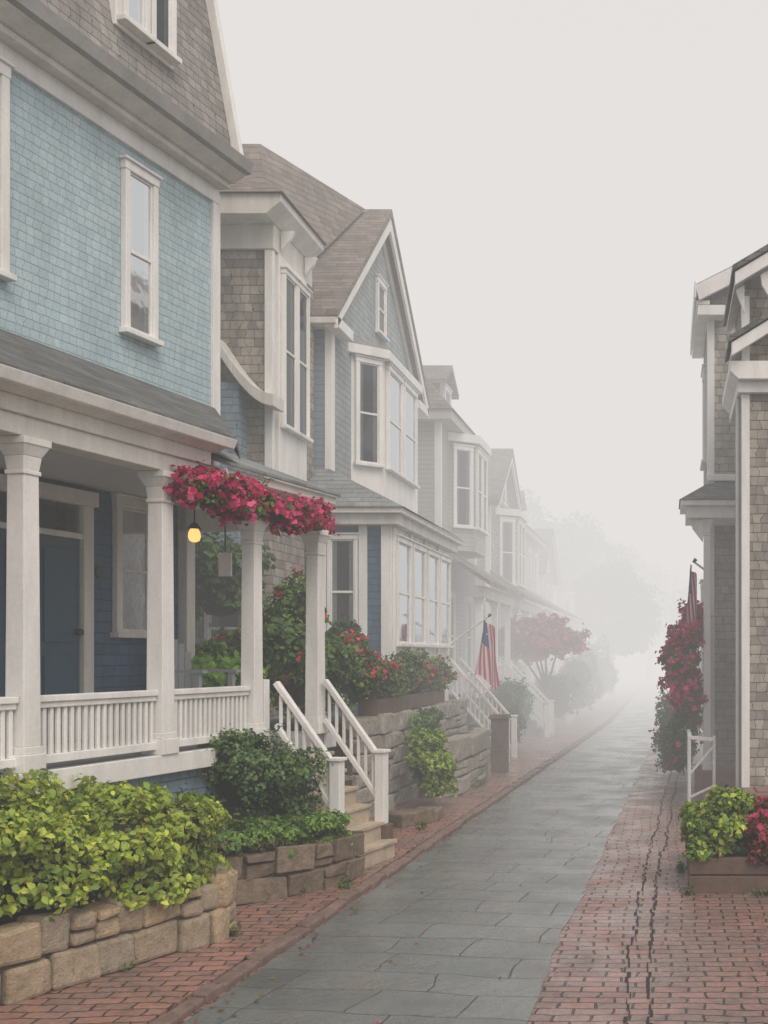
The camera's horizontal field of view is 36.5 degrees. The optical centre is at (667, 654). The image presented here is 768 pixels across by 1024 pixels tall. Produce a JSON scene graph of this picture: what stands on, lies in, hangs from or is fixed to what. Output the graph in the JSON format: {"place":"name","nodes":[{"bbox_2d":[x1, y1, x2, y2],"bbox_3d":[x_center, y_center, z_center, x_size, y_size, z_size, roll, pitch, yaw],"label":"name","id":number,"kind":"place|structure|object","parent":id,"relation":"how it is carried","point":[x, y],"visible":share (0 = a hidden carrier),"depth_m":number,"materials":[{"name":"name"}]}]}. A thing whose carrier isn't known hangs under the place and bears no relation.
{"place":"outdoors","nodes":[
{"label":"outdoors","id":0,"kind":"place"},
{"bbox_2d":[0,449,179,505],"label":"porch ceiling","id":1,"kind":"structure","parent":0,"point":[59,466],"depth_m":9.09,"materials":[{"name":"paint"}]},
{"bbox_2d":[123,0,149,629],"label":"window glass","id":2,"kind":"object","parent":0,"point":[134,557],"visible":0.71,"depth_m":10.44,"materials":[{"name":"glass"}]},
{"bbox_2d":[219,280,302,642],"bbox_3d":[-5.333,-2.350,14.780,0.564,5.400,1.416,0,0,38],"label":"window interior","id":3,"kind":"object","parent":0,"point":[229,621],"depth_m":14.87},
{"bbox_2d":[196,723,332,817],"bbox_3d":[-3.538,1.009,9.441,1.153,0.879,1.122,0,0,0],"label":"boxwood shrub","id":4,"kind":"object","parent":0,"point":[250,775],"visible":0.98,"depth_m":9.20,"materials":[{"name":"green plant"}]},
{"bbox_2d":[211,450,340,496],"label":"porch roof","id":5,"kind":"structure","parent":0,"point":[229,459],"depth_m":10.08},
{"bbox_2d":[0,663,660,1023],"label":"sidewalk","id":6,"kind":"structure","parent":0,"point":[153,991],"depth_m":7.75,"materials":[{"name":"brick"}]},
{"bbox_2d":[0,859,237,1004],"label":"stone planter","id":7,"kind":"object","parent":6,"relation":"on","point":[40,953],"visible":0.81,"depth_m":6.64,"materials":[{"name":"stone"}]},
{"bbox_2d":[0,767,133,921],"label":"hydrangea bush","id":8,"kind":"object","parent":7,"relation":"in","point":[42,868],"visible":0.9,"depth_m":6.37,"materials":[{"name":"green plant"}]},
{"bbox_2d":[0,882,192,925],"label":"planter soil","id":9,"kind":"structure","parent":7,"relation":"in","point":[5,919],"depth_m":6.86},
{"bbox_2d":[53,773,234,910],"bbox_3d":[-3.601,1.223,7.202,1.182,0.816,1.501,0,0,0],"label":"hydrangea bush","id":10,"kind":"object","parent":9,"relation":"on","point":[161,845],"visible":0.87,"depth_m":7.09,"materials":[{"name":"green plant"}]},
{"bbox_2d":[170,783,357,858],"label":"ground cover plants","id":11,"kind":"object","parent":9,"relation":"on","point":[322,825],"visible":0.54,"depth_m":8.89,"materials":[{"name":"green plant"}]},
{"bbox_2d":[195,532,275,627],"bbox_3d":[-6.126,-1.068,13.277,2.475,1.571,1.718,0,0,0],"label":"garden tree","id":12,"kind":"object","parent":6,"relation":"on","point":[216,595],"visible":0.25,"depth_m":13.32,"materials":[{"name":"green plant"}]},
{"bbox_2d":[205,830,364,904],"bbox_3d":[-3.244,1.741,8.877,0.470,0.441,2.010,0,0,41],"label":"stone planter","id":13,"kind":"object","parent":6,"relation":"on","point":[275,873],"visible":0.48,"depth_m":8.87,"materials":[{"name":"stone"}]},
{"bbox_2d":[285,757,393,868],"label":"steps","id":14,"kind":"structure","parent":6,"relation":"on","point":[371,836],"depth_m":10.38,"materials":[{"name":"stone"}]},
{"bbox_2d":[270,715,466,795],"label":"terrace soil","id":15,"kind":"structure","parent":6,"relation":"on","point":[337,749],"depth_m":13.30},
{"bbox_2d":[201,564,359,716],"bbox_3d":[-4.543,-0.149,12.676,1.811,1.889,1.541,0,0,0],"label":"rhododendron","id":16,"kind":"object","parent":15,"relation":"on","point":[284,638],"visible":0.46,"depth_m":12.56,"materials":[{"name":"green plant"}]},
{"bbox_2d":[381,823,392,838],"bbox_3d":[-2.950,1.813,10.262,0.350,0.354,1.000,0,0,12],"label":"stringer","id":17,"kind":"object","parent":6,"relation":"on","point":[387,831],"visible":0.07,"depth_m":10.59,"materials":[{"name":"brown stone"}]},
{"bbox_2d":[263,679,390,824],"bbox_3d":[-3.208,0.927,10.290,0.823,1.415,1.048,0,0,12],"label":"newel","id":18,"kind":"object","parent":17,"relation":"on","point":[337,785],"visible":0.74,"depth_m":9.89,"materials":[{"name":"white paint"}]},
{"bbox_2d":[273,679,376,807],"bbox_3d":[-3.165,0.832,10.308,0.625,1.189,0.920,0,0,12],"label":"stair rail","id":19,"kind":"object","parent":18,"relation":"attached to","point":[302,719],"visible":0.82,"depth_m":10.66,"materials":[{"name":"white paint"}]},
{"bbox_2d":[343,698,467,816],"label":"stones","id":20,"kind":"object","parent":6,"relation":"on","point":[387,727],"visible":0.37,"depth_m":14.03,"materials":[{"name":"stone"}]},
{"bbox_2d":[358,690,444,715],"bbox_3d":[-3.655,0.645,15.400,0.250,0.190,4.000,0,0,0],"label":"flower box","id":21,"kind":"object","parent":20,"relation":"on","point":[374,707],"visible":0.94,"depth_m":14.46,"materials":[{"name":"brown wood"}]},
{"bbox_2d":[338,638,459,700],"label":"geraniums","id":22,"kind":"object","parent":21,"relation":"on","point":[410,671],"visible":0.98,"depth_m":14.15,"materials":[{"name":"green plant"}]},
{"bbox_2d":[404,725,458,798],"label":"yellow shrub","id":23,"kind":"object","parent":6,"relation":"on","point":[432,766],"visible":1,"depth_m":13.77,"materials":[{"name":"green plant"}]},
{"bbox_2d":[423,728,491,798],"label":"stones","id":24,"kind":"object","parent":6,"relation":"on","point":[473,743],"visible":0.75,"depth_m":15.94,"materials":[{"name":"stone"}]},
{"bbox_2d":[488,714,510,772],"bbox_3d":[-2.780,1.465,18.200,0.333,0.970,0.333,0,0,0],"label":"gate post","id":25,"kind":"object","parent":6,"relation":"on","point":[500,744],"visible":1,"depth_m":18.07,"materials":[{"name":"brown wood"}]},
{"bbox_2d":[488,677,528,743],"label":"hedge","id":26,"kind":"object","parent":6,"relation":"on","point":[507,696],"visible":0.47,"depth_m":23.16,"materials":[{"name":"green plant"}]},
{"bbox_2d":[506,629,619,725],"bbox_3d":[-2.976,0.423,36.738,1.993,3.049,26.143,0,0,0],"label":"hedge","id":27,"kind":"object","parent":6,"relation":"on","point":[589,680],"visible":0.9,"depth_m":33.36,"materials":[{"name":"green plant"}]},
{"bbox_3d":[-6.520,1.450,17.775,4.960,1.100,3.950,0,0,0],"label":"foundation","id":28,"kind":"object","parent":6,"relation":"on","visible":0},
{"bbox_2d":[331,526,380,715],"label":"sunroom","id":29,"kind":"structure","parent":28,"relation":"on","point":[374,582],"depth_m":15.75,"materials":[{"name":"blue"}]},
{"bbox_2d":[310,469,462,539],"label":"sunroom roof","id":30,"kind":"structure","parent":29,"relation":"on","point":[353,493],"depth_m":15.73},
{"bbox_2d":[327,274,453,647],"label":"window trim","id":31,"kind":"structure","parent":29,"relation":"attached to","point":[399,377],"depth_m":17.65,"materials":[{"name":"wood"}]},
{"bbox_2d":[332,289,382,634],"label":"curtains","id":32,"kind":"object","parent":31,"relation":"attached to","point":[334,577],"visible":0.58,"depth_m":17.45,"materials":[{"name":"fabric"}]},
{"bbox_2d":[390,374,447,643],"bbox_3d":[-4.687,-3.265,17.762,1.526,6.230,4.076,0,0,0],"label":"window glass","id":33,"kind":"object","parent":31,"relation":"in","point":[395,417],"visible":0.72,"depth_m":18.32,"materials":[{"name":"glass"}]},
{"bbox_2d":[451,613,499,689],"bbox_3d":[-3.451,-0.060,19.620,0.928,1.375,0.130,0,0,4],"label":"american flag","id":34,"kind":"object","parent":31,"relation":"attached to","point":[486,668],"visible":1,"depth_m":19.60,"materials":[{"name":"multicoloured fabric"}]},
{"bbox_2d":[331,514,457,552],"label":"sunroom cornice","id":35,"kind":"structure","parent":29,"relation":"attached to","point":[402,523],"depth_m":15.71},
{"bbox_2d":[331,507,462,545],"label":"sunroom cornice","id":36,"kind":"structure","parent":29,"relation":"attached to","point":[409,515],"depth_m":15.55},
{"bbox_2d":[305,288,380,628],"bbox_3d":[-4.698,-3.265,17.773,1.504,6.230,4.054,0,0,0],"label":"window interior","id":37,"kind":"object","parent":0,"point":[343,573],"depth_m":17.49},
{"bbox_2d":[324,525,389,715],"bbox_3d":[-4.490,-0.475,15.725,1.020,2.750,0.050,0,0,0],"label":"sunroom post","id":38,"kind":"object","parent":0,"point":[363,582],"visible":0.43,"depth_m":15.70,"materials":[{"name":"wood"}]},
{"bbox_2d":[182,664,669,1023],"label":"road","id":39,"kind":"structure","parent":0,"point":[484,930],"depth_m":8.25,"materials":[{"name":"stone"}]},
{"bbox_2d":[183,673,767,1023],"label":"brick pavement","id":40,"kind":"structure","parent":0,"point":[586,984],"depth_m":7.69,"materials":[{"name":"brick"}]},
{"bbox_2d":[648,686,702,775],"bbox_3d":[0.131,1.061,17.804,0.884,1.568,4.503,0,0,0],"label":"green shrub","id":41,"kind":"object","parent":40,"relation":"on","point":[676,723],"visible":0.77,"depth_m":16.15,"materials":[{"name":"green plant"}]},
{"bbox_2d":[655,598,713,709],"bbox_3d":[0.230,-0.027,16.022,0.825,1.632,1.109,0,0,14],"label":"bougainvillea","id":42,"kind":"object","parent":41,"relation":"on","point":[682,677],"visible":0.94,"depth_m":15.71,"materials":[{"name":"red plant"}]},
{"bbox_2d":[695,764,734,794],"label":"entry platform","id":43,"kind":"structure","parent":40,"relation":"on","point":[725,774],"depth_m":15.65,"materials":[{"name":"brick"}]},
{"bbox_2d":[701,519,712,769],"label":"column","id":44,"kind":"structure","parent":43,"relation":"on","point":[706,761],"depth_m":15.75,"materials":[{"name":"white paint"}]},
{"bbox_2d":[686,841,767,893],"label":"wooden planter","id":45,"kind":"object","parent":40,"relation":"on","point":[735,872],"visible":0.66,"depth_m":9.21,"materials":[{"name":"brown wood"}]},
{"bbox_2d":[678,783,756,862],"bbox_3d":[0.449,1.437,9.649,0.723,0.626,1.099,0,0,0],"label":"potted shrub","id":46,"kind":"object","parent":45,"relation":"on","point":[708,829],"visible":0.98,"depth_m":9.30,"materials":[{"name":"green plant"}]},
{"bbox_2d":[739,796,767,866],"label":"red coleus","id":47,"kind":"object","parent":45,"relation":"in","point":[756,838],"visible":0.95,"depth_m":9.25,"materials":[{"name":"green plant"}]},
{"bbox_2d":[722,244,767,792],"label":"shingle cottage","id":48,"kind":"structure","parent":40,"relation":"on","point":[745,400],"depth_m":13.50,"materials":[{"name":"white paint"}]},
{"bbox_2d":[217,0,767,656],"label":"sky","id":49,"kind":"structure","parent":0,"point":[558,179],"materials":[{"name":"white"}]},
{"bbox_2d":[614,657,662,690],"bbox_3d":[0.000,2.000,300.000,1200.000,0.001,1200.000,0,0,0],"label":"ground","id":50,"kind":"structure","parent":0,"point":[630,660],"depth_m":400.04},
{"bbox_2d":[0,469,177,744],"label":"wall","id":51,"kind":"structure","parent":50,"relation":"on","point":[120,664],"depth_m":10.10,"materials":[{"name":"blue"}]},
{"bbox_2d":[0,473,98,739],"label":"door casing","id":52,"kind":"object","parent":51,"relation":"attached to","point":[87,502],"depth_m":9.72,"materials":[{"name":"wood"}]},
{"bbox_2d":[0,491,77,532],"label":"transom","id":53,"kind":"object","parent":52,"relation":"attached to","point":[56,515],"visible":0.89,"depth_m":9.43,"materials":[{"name":"grey glass"}]},
{"bbox_2d":[0,528,78,742],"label":"front door","id":54,"kind":"structure","parent":52,"relation":"attached to","point":[59,648],"depth_m":9.29,"materials":[{"name":"blue paint"}]},
{"bbox_2d":[6,541,73,728],"bbox_3d":[-5.271,-0.145,9.253,0.020,1.550,0.740,0,0,12],"label":"front door panel","id":55,"kind":"structure","parent":54,"relation":"attached to","point":[58,604],"depth_m":9.43,"materials":[{"name":"blue paint"}]},
{"bbox_2d":[0,70,211,466],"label":"wall","id":56,"kind":"structure","parent":51,"relation":"on","point":[62,293],"depth_m":9.86,"materials":[{"name":"blue"}]},
{"bbox_2d":[0,0,181,346],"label":"window trim","id":57,"kind":"structure","parent":56,"relation":"attached to","point":[146,32],"depth_m":10.26,"materials":[{"name":"wood"}]},
{"bbox_2d":[0,41,218,204],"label":"frieze board","id":58,"kind":"object","parent":56,"relation":"attached to","point":[51,85],"visible":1,"depth_m":9.99,"materials":[{"name":"white paint"}]},
{"bbox_2d":[0,0,245,189],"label":"cornice","id":59,"kind":"structure","parent":56,"relation":"on","point":[33,41],"depth_m":9.82,"materials":[{"name":"beige paint"}]},
{"bbox_2d":[7,0,253,175],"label":"gutter","id":60,"kind":"object","parent":59,"relation":"on","point":[55,24],"visible":1,"depth_m":9.79,"materials":[{"name":"metal"}]},
{"bbox_2d":[39,0,230,145],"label":"mansard roof","id":61,"kind":"structure","parent":59,"relation":"on","point":[191,85],"depth_m":10.96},
{"bbox_2d":[206,0,243,155],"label":"rake board","id":62,"kind":"object","parent":61,"relation":"attached to","point":[223,71],"visible":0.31,"depth_m":11.64,"materials":[{"name":"white paint"}]},
{"bbox_2d":[208,201,218,466],"bbox_3d":[-4.841,-3.390,11.646,0.135,2.780,0.100,0,0,12],"label":"corner board","id":63,"kind":"object","parent":56,"relation":"attached to","point":[214,305],"visible":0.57,"depth_m":11.62,"materials":[{"name":"white paint"}]},
{"bbox_2d":[0,329,239,458],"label":"porch roof","id":64,"kind":"structure","parent":51,"relation":"attached to","point":[32,357],"depth_m":8.64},
{"bbox_2d":[0,364,236,449],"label":"gutter","id":65,"kind":"object","parent":64,"relation":"attached to","point":[47,386],"visible":1,"depth_m":7.60,"materials":[{"name":"white paint"}]},
{"bbox_2d":[162,459,339,536],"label":"hanging petunias","id":66,"kind":"object","parent":64,"relation":"hanging from","point":[225,497],"visible":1,"depth_m":9.18,"materials":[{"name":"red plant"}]},
{"bbox_2d":[110,492,147,637],"bbox_3d":[-5.023,-0.828,10.391,0.099,1.335,0.590,0,0,12],"label":"window trim","id":67,"kind":"structure","parent":51,"relation":"attached to","point":[121,502],"depth_m":10.17,"materials":[{"name":"wood"}]},
{"bbox_2d":[1,746,317,903],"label":"porch skirt","id":68,"kind":"object","parent":50,"relation":"on","point":[172,782],"depth_m":8.92,"materials":[{"name":"blue wood"}]},
{"bbox_2d":[0,731,323,775],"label":"porch floor","id":69,"kind":"structure","parent":68,"relation":"on","point":[72,763],"depth_m":8.43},
{"bbox_2d":[0,435,331,773],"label":"column","id":70,"kind":"structure","parent":69,"relation":"on","point":[24,455],"depth_m":8.49,"materials":[{"name":"white paint"}]},
{"bbox_2d":[0,390,210,472],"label":"entablature","id":71,"kind":"structure","parent":70,"relation":"on","point":[71,432],"depth_m":7.73,"materials":[{"name":"beige paint"}]},
{"bbox_2d":[0,380,224,452],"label":"porch cornice","id":72,"kind":"structure","parent":71,"relation":"on","point":[15,389],"depth_m":7.71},
{"bbox_2d":[0,692,374,798],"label":"balusters","id":73,"kind":"object","parent":70,"relation":"attached to","point":[118,724],"visible":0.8,"depth_m":8.31,"materials":[{"name":"white paint"}]},
{"bbox_2d":[0,686,250,769],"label":"railing","id":74,"kind":"object","parent":73,"relation":"on","point":[62,700],"visible":0.71,"depth_m":8.01,"materials":[{"name":"white paint"}]},
{"bbox_2d":[1,732,335,795],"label":"porch floor edge","id":75,"kind":"object","parent":69,"relation":"attached to","point":[126,769],"visible":0.48,"depth_m":8.21,"materials":[{"name":"white paint"}]},
{"bbox_2d":[178,506,194,668],"bbox_3d":[-4.916,-0.375,11.137,0.200,2.250,0.134,0,0,12],"label":"corner post","id":76,"kind":"object","parent":69,"relation":"on","point":[186,591],"visible":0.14,"depth_m":11.07,"materials":[{"name":"beige paint"}]},
{"bbox_2d":[174,639,240,699],"bbox_3d":[-4.510,0.310,10.522,0.550,0.920,0.600,0,0,12],"label":"porch chair","id":77,"kind":"object","parent":69,"relation":"on","point":[186,675],"visible":0.36,"depth_m":10.68,"materials":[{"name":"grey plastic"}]},
{"bbox_2d":[191,641,273,710],"bbox_3d":[-4.862,0.267,11.755,1.158,0.846,1.153,0,0,42],"label":"fern","id":78,"kind":"object","parent":69,"relation":"on","point":[208,656],"visible":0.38,"depth_m":11.37,"materials":[{"name":"green plant"}]},
{"bbox_2d":[195,250,313,719],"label":"walls","id":79,"kind":"structure","parent":50,"relation":"on","point":[242,304],"depth_m":14.40,"materials":[{"name":"brown"}]},
{"bbox_2d":[200,382,246,543],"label":"side wall","id":80,"kind":"structure","parent":79,"relation":"attached to","point":[233,405],"depth_m":14.10,"materials":[{"name":"blue wood"}]},
{"bbox_2d":[220,339,283,411],"bbox_3d":[-5.400,-3.623,14.190,0.760,0.905,0.380,0,0,0],"label":"curved eave","id":81,"kind":"object","parent":80,"relation":"attached to","point":[272,401],"visible":0.95,"depth_m":14.00,"materials":[{"name":"beige paint"}]},
{"bbox_2d":[204,265,313,643],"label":"window trim","id":82,"kind":"structure","parent":79,"relation":"attached to","point":[291,276],"depth_m":14.99,"materials":[{"name":"wood"}]},
{"bbox_2d":[211,283,305,642],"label":"curtains","id":83,"kind":"object","parent":82,"relation":"attached to","point":[214,621],"visible":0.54,"depth_m":14.99,"materials":[{"name":"fabric"}]},
{"bbox_2d":[220,224,311,287],"bbox_3d":[-7.320,-5.460,15.120,4.360,0.320,1.560,0,0,0],"label":"frieze","id":84,"kind":"object","parent":79,"relation":"attached to","point":[249,236],"visible":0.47,"depth_m":14.34,"materials":[{"name":"beige paint"}]},
{"bbox_2d":[219,193,323,257],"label":"cornice","id":85,"kind":"structure","parent":84,"relation":"on","point":[278,211],"depth_m":14.16,"materials":[{"name":"beige paint"}]},
{"bbox_2d":[265,249,274,479],"bbox_3d":[-5.215,-3.800,14.410,0.110,3.000,0.100,0,0,0],"label":"corner board","id":86,"kind":"object","parent":79,"relation":"attached to","point":[269,353],"visible":0.77,"depth_m":14.36,"materials":[{"name":"white paint"}]},
{"bbox_2d":[275,254,306,480],"bbox_3d":[-5.160,-3.845,15.050,0.080,2.890,1.100,0,0,0],"label":"bay","id":87,"kind":"object","parent":79,"relation":"attached to","point":[290,454],"visible":0.42,"depth_m":14.53,"materials":[{"name":"white paint"}]},
{"bbox_2d":[242,144,364,249],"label":"hip roof","id":88,"kind":"structure","parent":79,"relation":"on","point":[330,215],"depth_m":17.56,"materials":[{"name":"brown"}]},
{"bbox_2d":[310,209,430,410],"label":"roof","id":89,"kind":"structure","parent":79,"relation":"on","point":[343,257],"depth_m":17.64,"materials":[{"name":"brown"}]},
{"bbox_2d":[334,219,428,418],"bbox_3d":[-4.825,-6.181,19.050,0.050,2.872,6.160,0,0,0],"label":"rake board","id":90,"kind":"object","parent":89,"relation":"attached to","point":[389,230],"visible":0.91,"depth_m":19.42,"materials":[{"name":"white paint"}]},
{"bbox_2d":[335,335,354,478],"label":"walls","id":91,"kind":"structure","parent":50,"relation":"on","point":[342,410],"depth_m":16.90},
{"bbox_2d":[314,329,324,468],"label":"side cladding","id":92,"kind":"structure","parent":91,"relation":"attached to","point":[319,398],"depth_m":16.29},
{"bbox_2d":[325,329,417,513],"bbox_3d":[-5.043,-3.200,19.050,0.155,3.600,5.570,0,0,0],"label":"corner board","id":93,"kind":"object","parent":91,"relation":"attached to","point":[329,400],"visible":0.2,"depth_m":16.27,"materials":[{"name":"white paint"}]},
{"bbox_2d":[342,247,408,370],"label":"gable wall","id":94,"kind":"structure","parent":91,"relation":"on","point":[358,317],"depth_m":18.67,"materials":[{"name":"wood"}]},
{"bbox_2d":[351,354,414,511],"bbox_3d":[-4.790,-3.625,18.850,0.420,2.250,2.994,0,0,0],"label":"bay","id":95,"kind":"object","parent":91,"relation":"attached to","point":[384,482],"visible":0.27,"depth_m":17.73,"materials":[{"name":"white paint"}]},
{"bbox_2d":[418,422,473,693],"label":"walls","id":96,"kind":"structure","parent":50,"relation":"on","point":[462,581],"depth_m":23.62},
{"bbox_2d":[442,383,489,675],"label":"window trim","id":97,"kind":"structure","parent":96,"relation":"attached to","point":[447,389],"depth_m":24.60,"materials":[{"name":"wood"}]},
{"bbox_2d":[449,441,485,558],"bbox_3d":[-4.550,-3.500,25.250,0.500,2.400,2.200,0,0,0],"label":"bay","id":98,"kind":"object","parent":96,"relation":"attached to","point":[474,544],"visible":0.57,"depth_m":24.49,"materials":[{"name":"white paint"}]},
{"bbox_2d":[462,691,494,738],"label":"porch floor","id":99,"kind":"structure","parent":50,"relation":"on","point":[477,711],"depth_m":23.10,"materials":[{"name":"grey wood"}]},
{"bbox_2d":[473,598,512,697],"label":"column","id":100,"kind":"structure","parent":99,"relation":"on","point":[479,602],"depth_m":25.19,"materials":[{"name":"white paint"}]},
{"bbox_2d":[477,505,512,684],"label":"walls","id":101,"kind":"structure","parent":50,"relation":"on","point":[481,565],"depth_m":29.31,"materials":[{"name":"grey"}]},
{"bbox_2d":[488,449,522,510],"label":"roof","id":102,"kind":"structure","parent":101,"relation":"on","point":[499,461],"depth_m":30.04,"materials":[{"name":"grey"}]},
{"bbox_2d":[498,485,526,672],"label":"window trim","id":103,"kind":"structure","parent":101,"relation":"attached to","point":[521,525],"depth_m":30.24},
{"bbox_2d":[498,612,591,726],"bbox_3d":[-3.461,0.435,28.588,3.151,3.136,2.298,0,0,25],"label":"flowering tree","id":104,"kind":"object","parent":50,"relation":"on","point":[533,639],"visible":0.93,"depth_m":27.95,"materials":[{"name":"pink plant"}]},
{"bbox_2d":[519,485,582,583],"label":"shade tree","id":105,"kind":"object","parent":50,"relation":"on","point":[534,508],"visible":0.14,"depth_m":57.20,"materials":[{"name":"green plant"}]},
{"bbox_2d":[538,510,636,638],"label":"shade tree","id":106,"kind":"object","parent":50,"relation":"on","point":[591,536],"visible":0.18,"depth_m":60.84,"materials":[{"name":"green plant"}]},
{"bbox_2d":[569,556,665,692],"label":"shade tree","id":107,"kind":"object","parent":50,"relation":"on","point":[616,590],"visible":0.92,"depth_m":54.90,"materials":[{"name":"green plant"}]},
{"bbox_2d":[589,542,676,646],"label":"shade tree","id":108,"kind":"object","parent":50,"relation":"on","point":[639,567],"visible":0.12,"depth_m":71.10,"materials":[{"name":"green plant"}]},
{"bbox_2d":[634,565,700,679],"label":"shade tree","id":109,"kind":"object","parent":50,"relation":"on","point":[661,638],"visible":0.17,"depth_m":88.48,"materials":[{"name":"green plant"}]},
{"bbox_2d":[704,304,734,763],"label":"walls","id":110,"kind":"structure","parent":50,"relation":"on","point":[724,605],"depth_m":16.60,"materials":[{"name":"grey"}]},
{"bbox_2d":[680,500,734,525],"bbox_3d":[0.840,-2.075,16.085,1.320,0.250,1.030,0,0,0],"label":"hood","id":111,"kind":"object","parent":110,"relation":"attached to","point":[720,512],"visible":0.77,"depth_m":15.65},
{"bbox_2d":[707,320,713,764],"bbox_3d":[0.645,-1.550,16.635,0.110,7.100,0.130,0,0,0],"label":"corner board","id":112,"kind":"object","parent":110,"relation":"attached to","point":[710,396],"visible":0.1,"depth_m":16.57,"materials":[{"name":"white paint"}]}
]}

